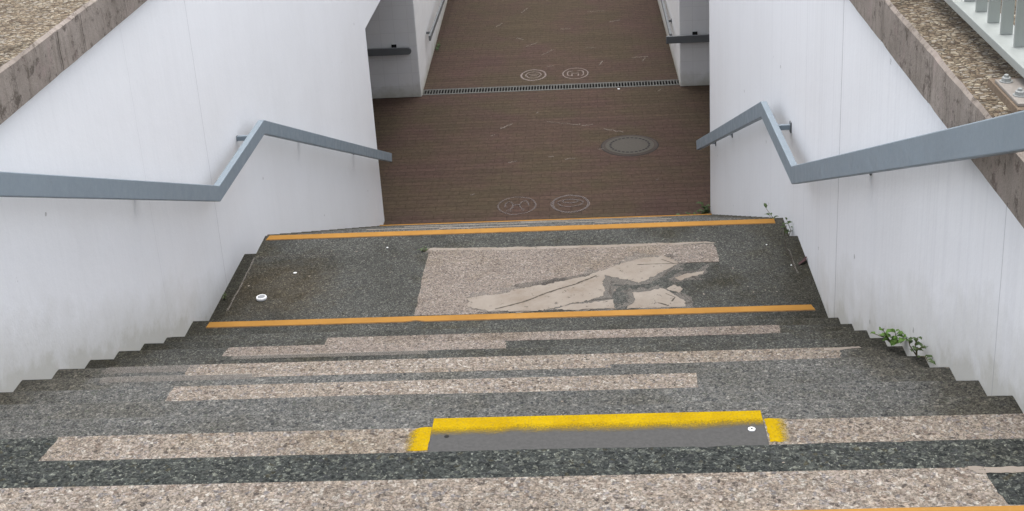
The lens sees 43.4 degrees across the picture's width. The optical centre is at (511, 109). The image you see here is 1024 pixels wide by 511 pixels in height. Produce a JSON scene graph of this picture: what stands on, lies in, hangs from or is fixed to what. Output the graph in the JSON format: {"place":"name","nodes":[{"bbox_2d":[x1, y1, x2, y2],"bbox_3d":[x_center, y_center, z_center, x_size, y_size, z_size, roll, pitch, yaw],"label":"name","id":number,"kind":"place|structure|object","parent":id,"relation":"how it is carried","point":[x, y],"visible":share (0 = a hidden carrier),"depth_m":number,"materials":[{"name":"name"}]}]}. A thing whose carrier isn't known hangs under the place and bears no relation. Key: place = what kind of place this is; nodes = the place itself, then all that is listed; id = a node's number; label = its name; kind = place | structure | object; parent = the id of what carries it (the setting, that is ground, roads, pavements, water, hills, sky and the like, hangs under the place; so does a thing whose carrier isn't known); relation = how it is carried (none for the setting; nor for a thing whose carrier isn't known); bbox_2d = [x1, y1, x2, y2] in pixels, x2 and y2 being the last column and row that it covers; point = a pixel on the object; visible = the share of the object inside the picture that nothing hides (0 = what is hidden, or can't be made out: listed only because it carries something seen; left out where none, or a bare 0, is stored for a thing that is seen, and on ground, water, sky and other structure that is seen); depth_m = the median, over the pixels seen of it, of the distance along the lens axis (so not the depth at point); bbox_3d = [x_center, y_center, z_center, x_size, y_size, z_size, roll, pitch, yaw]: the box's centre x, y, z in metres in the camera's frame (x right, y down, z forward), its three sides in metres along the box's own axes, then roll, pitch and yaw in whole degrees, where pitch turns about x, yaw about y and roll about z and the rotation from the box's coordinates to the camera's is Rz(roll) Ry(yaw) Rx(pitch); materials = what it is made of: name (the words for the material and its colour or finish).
{"place":"outdoors","nodes":[
{"label":"outdoors","id":0,"kind":"place"},
{"bbox_2d":[188,219,825,329],"bbox_3d":[0.047,2.186,8.408,3.702,2.552,1.283,-2,20,4],"label":"landing","id":1,"kind":"object","parent":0,"point":[606,269],"visible":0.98,"depth_m":7.90,"materials":[{"name":"concrete"}]},
{"bbox_2d":[256,294,266,300],"bbox_3d":[-1.515,1.140,7.784,0.064,0.017,0.064,-2,20,4],"label":"bottle cap","id":2,"kind":"object","parent":1,"relation":"on","point":[262,297],"visible":1,"depth_m":7.77,"materials":[{"name":"white plastic"}]},
{"bbox_2d":[206,304,815,327],"bbox_3d":[-0.032,1.194,7.408,3.506,0.003,0.070,-2,20,4],"label":"warning tape","id":3,"kind":"object","parent":1,"relation":"on","point":[573,314],"visible":1,"depth_m":7.40,"materials":[{"name":"orange plastic"}]},
{"bbox_2d":[0,311,1023,510],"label":"stairs","id":4,"kind":"structure","parent":1,"relation":"on","point":[316,418],"depth_m":4.05,"materials":[{"name":"concrete"}]},
{"bbox_2d":[408,427,431,450],"bbox_3d":[-0.290,0.950,3.709,0.109,0.001,0.118,-2,20,4],"label":"paint mark","id":5,"kind":"object","parent":4,"relation":"on","point":[420,437],"visible":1,"depth_m":3.71,"materials":[{"name":"yellow paint"}]},
{"bbox_2d":[428,410,768,451],"bbox_3d":[0.239,0.963,3.616,0.956,0.041,0.318,-2,20,4],"label":"cover plate","id":6,"kind":"object","parent":4,"relation":"on","point":[692,429],"visible":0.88,"depth_m":3.68,"materials":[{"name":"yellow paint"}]},
{"bbox_2d":[764,418,785,441],"bbox_3d":[0.764,0.908,3.647,0.087,0.001,0.120,-2,20,4],"label":"paint mark","id":7,"kind":"object","parent":4,"relation":"on","point":[774,429],"visible":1,"depth_m":3.65,"materials":[{"name":"yellow paint"}]},
{"bbox_2d":[871,327,905,345],"bbox_3d":[1.589,0.960,5.411,0.077,0.094,0.167,-19,25,-37],"label":"weed","id":8,"kind":"object","parent":4,"relation":"on","point":[894,340],"visible":0.99,"depth_m":5.41,"materials":[{"name":"green plant"}]},
{"bbox_2d":[776,505,1023,510],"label":"warning tape","id":9,"kind":"object","parent":4,"relation":"on","point":[995,508],"visible":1,"depth_m":2.59,"materials":[{"name":"orange plastic"}]},
{"bbox_2d":[906,336,935,364],"bbox_3d":[1.602,0.948,4.996,0.063,0.109,0.220,-7,20,-8],"label":"weed","id":10,"kind":"object","parent":4,"relation":"on","point":[910,341],"visible":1,"depth_m":5.05,"materials":[{"name":"green plant"}]},
{"bbox_2d":[266,219,775,240],"bbox_3d":[0.038,0.795,8.496,3.360,0.003,0.074,-2,20,4],"label":"warning tape","id":11,"kind":"object","parent":1,"relation":"on","point":[526,229],"visible":1,"depth_m":8.49,"materials":[{"name":"orange plastic"}]},
{"bbox_2d":[780,217,792,234],"bbox_3d":[1.782,0.816,8.339,0.099,0.173,0.201,7,22,26],"label":"weed","id":12,"kind":"object","parent":1,"relation":"on","point":[786,231],"visible":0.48,"depth_m":8.37,"materials":[{"name":"green plant"}]},
{"bbox_2d":[372,0,710,224],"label":"paving","id":13,"kind":"structure","parent":0,"point":[451,154],"depth_m":17.24,"materials":[{"name":"brown brick"}]},
{"bbox_2d":[365,0,447,98],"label":"ramp wall","id":14,"kind":"structure","parent":13,"relation":"on","point":[404,23],"depth_m":18.41,"materials":[{"name":"concrete"}]},
{"bbox_2d":[367,44,411,55],"bbox_3d":[-4.188,-0.744,18.418,5.545,0.130,0.105,-2,20,4],"label":"handrail","id":15,"kind":"object","parent":14,"relation":"attached to","point":[394,50],"visible":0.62,"depth_m":18.22,"materials":[{"name":"grey metal"}]},
{"bbox_2d":[426,0,444,40],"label":"handrail","id":16,"kind":"object","parent":14,"relation":"attached to","point":[431,32],"visible":1,"depth_m":20.12,"materials":[{"name":"grey metal"}]},
{"bbox_2d":[497,197,536,214],"bbox_3d":[0.057,1.104,14.741,0.452,0.001,0.508,-2,20,4],"label":"chalk drawing","id":17,"kind":"object","parent":13,"relation":"on","point":[513,205],"visible":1,"depth_m":14.75,"materials":[{"name":"grey paint"}]},
{"bbox_2d":[267,214,788,235],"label":"stairs","id":18,"kind":"structure","parent":13,"relation":"on","point":[712,217],"depth_m":10.33,"materials":[{"name":"stone"}]},
{"bbox_2d":[380,214,711,225],"bbox_3d":[0.349,1.209,13.899,3.600,0.003,0.090,-2,20,4],"label":"warning tape","id":19,"kind":"object","parent":18,"relation":"on","point":[546,219],"visible":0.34,"depth_m":13.93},
{"bbox_2d":[764,203,776,218],"bbox_3d":[1.715,0.731,8.564,0.123,0.185,0.069,13,25,38],"label":"weed","id":20,"kind":"object","parent":18,"relation":"on","point":[765,205],"visible":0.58,"depth_m":8.56,"materials":[{"name":"green plant"}]},
{"bbox_2d":[520,69,545,80],"bbox_3d":[0.318,-0.510,19.156,0.389,0.001,0.527,-2,20,4],"label":"chalk drawing","id":21,"kind":"object","parent":13,"relation":"on","point":[534,75],"visible":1,"depth_m":19.16,"materials":[{"name":"grey"}]},
{"bbox_2d":[423,79,679,94],"bbox_3d":[0.556,-0.260,18.606,3.697,0.124,0.250,-2,20,4],"label":"drain grate","id":22,"kind":"object","parent":13,"relation":"in","point":[553,87],"visible":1,"depth_m":18.61,"materials":[{"name":"metal"}]},
{"bbox_2d":[471,8,656,194],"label":"chalk scuffs","id":23,"kind":"object","parent":13,"relation":"on","point":[568,123],"visible":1,"depth_m":17.26,"materials":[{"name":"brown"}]},
{"bbox_2d":[550,195,589,212],"bbox_3d":[0.665,1.077,14.713,0.453,0.001,0.504,-2,20,4],"label":"chalk drawing","id":24,"kind":"object","parent":13,"relation":"on","point":[587,205],"visible":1,"depth_m":14.73,"materials":[{"name":"grey paint"}]},
{"bbox_2d":[562,68,588,78],"bbox_3d":[0.941,-0.534,19.116,0.393,0.001,0.520,-2,20,4],"label":"chalk drawing","id":25,"kind":"object","parent":13,"relation":"on","point":[572,74],"visible":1,"depth_m":19.10,"materials":[{"name":"grey"}]},
{"bbox_2d":[601,135,658,155],"bbox_3d":[1.490,0.458,16.293,0.732,0.019,0.732,-2,20,4],"label":"manhole cover","id":26,"kind":"object","parent":13,"relation":"on","point":[630,145],"visible":1,"depth_m":16.27,"materials":[{"name":"metal"}]},
{"bbox_2d":[658,0,709,85],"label":"ramp wall","id":27,"kind":"structure","parent":13,"relation":"on","point":[691,60],"depth_m":18.16,"materials":[{"name":"concrete"}]},
{"bbox_2d":[661,0,671,35],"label":"handrail","id":28,"kind":"object","parent":27,"relation":"attached to","point":[666,18],"visible":0.9,"depth_m":19.48,"materials":[{"name":"grey metal"}]},
{"bbox_2d":[666,32,708,43],"bbox_3d":[5.082,-1.109,17.843,5.865,0.130,0.105,-2,20,4],"label":"handrail","id":29,"kind":"object","parent":27,"relation":"attached to","point":[694,37],"visible":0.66,"depth_m":17.96,"materials":[{"name":"grey metal"}]},
{"bbox_2d":[676,202,709,214],"bbox_3d":[1.992,1.123,14.135,0.409,0.166,0.141,-4,20,-2],"label":"weed","id":30,"kind":"object","parent":13,"relation":"on","point":[706,210],"visible":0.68,"depth_m":14.15,"materials":[{"name":"green plant"}]},
{"label":"ground","id":31,"kind":"structure","parent":0,"visible":0},
{"bbox_2d":[0,0,383,391],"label":"retaining wall","id":32,"kind":"structure","parent":31,"relation":"on","point":[181,91],"depth_m":7.06,"materials":[{"name":"white paint"}]},
{"bbox_2d":[0,120,391,201],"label":"handrail","id":33,"kind":"object","parent":32,"relation":"attached to","point":[24,185],"visible":1,"depth_m":6.79,"materials":[{"name":"grey metal"}]},
{"bbox_2d":[709,0,1023,413],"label":"retaining wall","id":34,"kind":"structure","parent":31,"relation":"on","point":[932,256],"depth_m":5.61,"materials":[{"name":"white paint"}]},
{"bbox_2d":[696,101,1023,183],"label":"handrail","id":35,"kind":"object","parent":34,"relation":"attached to","point":[1000,135],"visible":0.98,"depth_m":4.86,"materials":[{"name":"grey metal"}]},
{"bbox_2d":[944,0,1023,112],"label":"fence","id":36,"kind":"object","parent":34,"relation":"on","point":[993,27],"visible":0.99,"depth_m":4.46,"materials":[{"name":"white metal"}]}
]}

